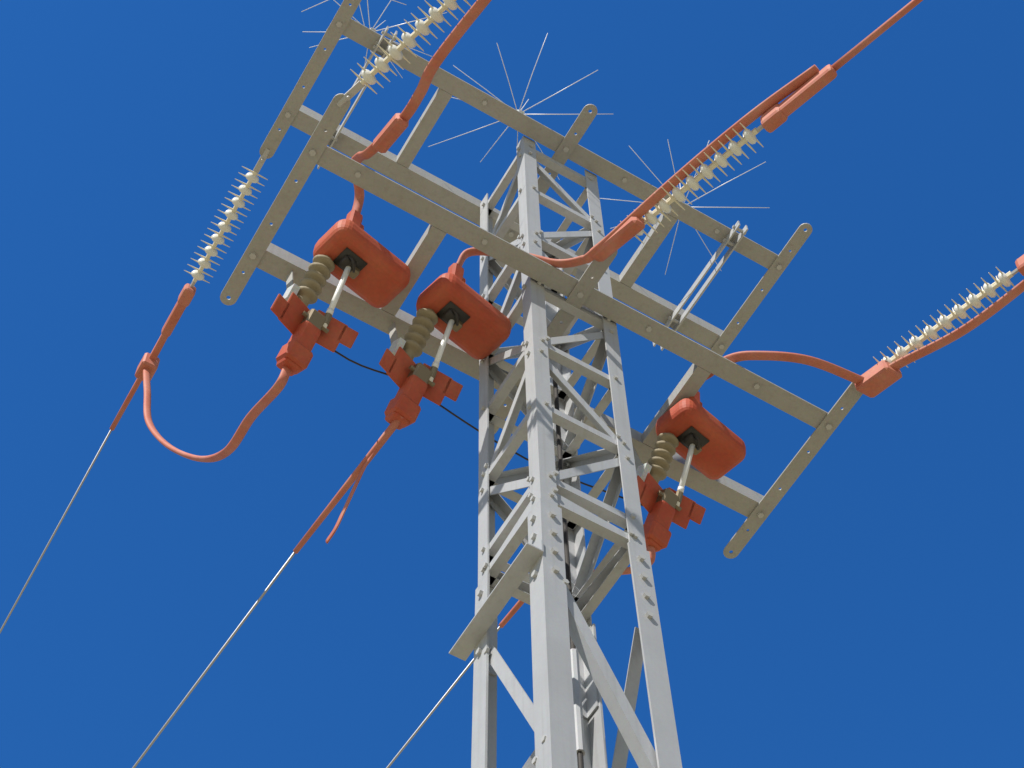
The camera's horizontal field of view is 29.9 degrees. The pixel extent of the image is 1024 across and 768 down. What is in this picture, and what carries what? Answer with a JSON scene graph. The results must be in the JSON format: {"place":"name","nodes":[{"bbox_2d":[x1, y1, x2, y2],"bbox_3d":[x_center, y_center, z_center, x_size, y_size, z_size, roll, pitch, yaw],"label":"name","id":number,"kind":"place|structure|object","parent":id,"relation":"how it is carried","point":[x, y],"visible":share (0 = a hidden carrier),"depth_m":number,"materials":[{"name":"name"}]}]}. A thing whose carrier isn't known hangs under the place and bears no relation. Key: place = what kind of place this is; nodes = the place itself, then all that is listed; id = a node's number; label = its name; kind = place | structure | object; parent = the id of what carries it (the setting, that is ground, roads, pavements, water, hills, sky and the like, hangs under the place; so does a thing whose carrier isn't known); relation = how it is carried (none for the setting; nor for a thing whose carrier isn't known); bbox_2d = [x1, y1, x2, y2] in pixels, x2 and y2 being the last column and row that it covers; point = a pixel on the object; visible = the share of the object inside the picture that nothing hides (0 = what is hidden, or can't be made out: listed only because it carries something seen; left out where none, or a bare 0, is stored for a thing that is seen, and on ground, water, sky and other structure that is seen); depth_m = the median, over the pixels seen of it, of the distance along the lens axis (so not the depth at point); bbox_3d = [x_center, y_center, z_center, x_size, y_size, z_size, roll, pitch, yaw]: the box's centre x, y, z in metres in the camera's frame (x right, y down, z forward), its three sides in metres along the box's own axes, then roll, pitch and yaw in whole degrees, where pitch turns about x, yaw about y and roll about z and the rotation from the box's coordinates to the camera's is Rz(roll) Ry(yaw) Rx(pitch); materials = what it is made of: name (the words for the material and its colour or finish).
{"place":"outdoors","nodes":[
{"label":"outdoors","id":0,"kind":"place"},
{"bbox_2d":[0,0,1023,767],"label":"sky","id":1,"kind":"structure","parent":0,"point":[874,618],"materials":[{"name":"blue"}]},
{"label":"ground","id":2,"kind":"structure","parent":0,"visible":0},
{"bbox_2d":[317,26,747,767],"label":"lattice tower","id":3,"kind":"structure","parent":2,"relation":"on","point":[573,688],"depth_m":8.03,"materials":[{"name":"grey metal"}]},
{"bbox_2d":[0,430,500,767],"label":"conductors","id":4,"kind":"object","parent":3,"relation":"attached to","point":[229,640],"visible":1,"depth_m":9.79,"materials":[{"name":"silver metal"}]},
{"bbox_2d":[270,210,745,551],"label":"cutout hoods","id":5,"kind":"object","parent":3,"relation":"attached to","point":[381,279],"visible":0.96,"depth_m":9.30,"materials":[{"name":"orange plastic"}]},
{"bbox_2d":[297,255,678,482],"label":"cutout insulators","id":6,"kind":"object","parent":5,"relation":"attached to","point":[317,274],"visible":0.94,"depth_m":9.25,"materials":[{"name":"beige ceramic"}]},
{"bbox_2d":[301,267,701,510],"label":"contacts","id":7,"kind":"object","parent":5,"relation":"attached to","point":[318,320],"visible":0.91,"depth_m":9.10,"materials":[{"name":"gold metal"}]},
{"bbox_2d":[323,266,694,505],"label":"fuse tubes","id":8,"kind":"object","parent":7,"relation":"attached to","point":[336,296],"visible":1,"depth_m":9.21,"materials":[{"name":"white"}]},
{"bbox_2d":[333,248,709,767],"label":"cable","id":9,"kind":"object","parent":3,"relation":"attached to","point":[343,259],"visible":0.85,"depth_m":9.20,"materials":[{"name":"black rubber"}]},
{"bbox_2d":[249,21,831,764],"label":"bolts","id":10,"kind":"object","parent":3,"relation":"attached to","point":[551,475],"visible":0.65,"depth_m":8.81,"materials":[{"name":"grey metal"}]},
{"bbox_2d":[220,0,862,558],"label":"extension bars","id":11,"kind":"object","parent":3,"relation":"attached to","point":[300,172],"visible":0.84,"depth_m":10.00,"materials":[{"name":"grey metal"}]},
{"bbox_2d":[257,19,827,516],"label":"crossarm beams","id":12,"kind":"structure","parent":3,"relation":"attached to","point":[391,319],"depth_m":9.91,"materials":[{"name":"grey metal"}]},
{"bbox_2d":[283,0,689,480],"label":"bright steel fittings","id":13,"kind":"object","parent":12,"relation":"attached to","point":[643,471],"visible":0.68,"depth_m":9.17,"materials":[{"name":"silver metal"}]},
{"bbox_2d":[301,0,769,273],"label":"bird deterrent spikes","id":14,"kind":"object","parent":13,"relation":"attached to","point":[539,114],"visible":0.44,"depth_m":11.18,"materials":[{"name":"silver metal"}]},
{"bbox_2d":[110,0,1023,627],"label":"orange jumpers","id":15,"kind":"object","parent":3,"relation":"attached to","point":[420,92],"visible":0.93,"depth_m":9.16,"materials":[{"name":"orange rubber"}]},
{"bbox_2d":[135,64,1023,397],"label":"orange covers","id":16,"kind":"object","parent":15,"relation":"on","point":[881,376],"visible":1,"depth_m":9.21,"materials":[{"name":"orange plastic"}]},
{"bbox_2d":[191,0,1010,363],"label":"insulator sheds","id":17,"kind":"object","parent":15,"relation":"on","point":[663,204],"visible":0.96,"depth_m":9.22,"materials":[{"name":"white ceramic"}]},
{"bbox_2d":[184,0,1014,367],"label":"insulator spikes","id":18,"kind":"object","parent":17,"relation":"attached to","point":[924,336],"visible":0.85,"depth_m":9.23,"materials":[{"name":"beige ceramic"}]},
{"bbox_2d":[190,80,1018,287],"bbox_3d":[0.279,-0.594,10.444,3.291,2.005,3.143,27,-65,-15],"label":"insulator end fitting","id":19,"kind":"object","parent":17,"relation":"attached to","point":[353,91],"visible":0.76,"depth_m":8.98,"materials":[{"name":"grey metal"}]}
]}

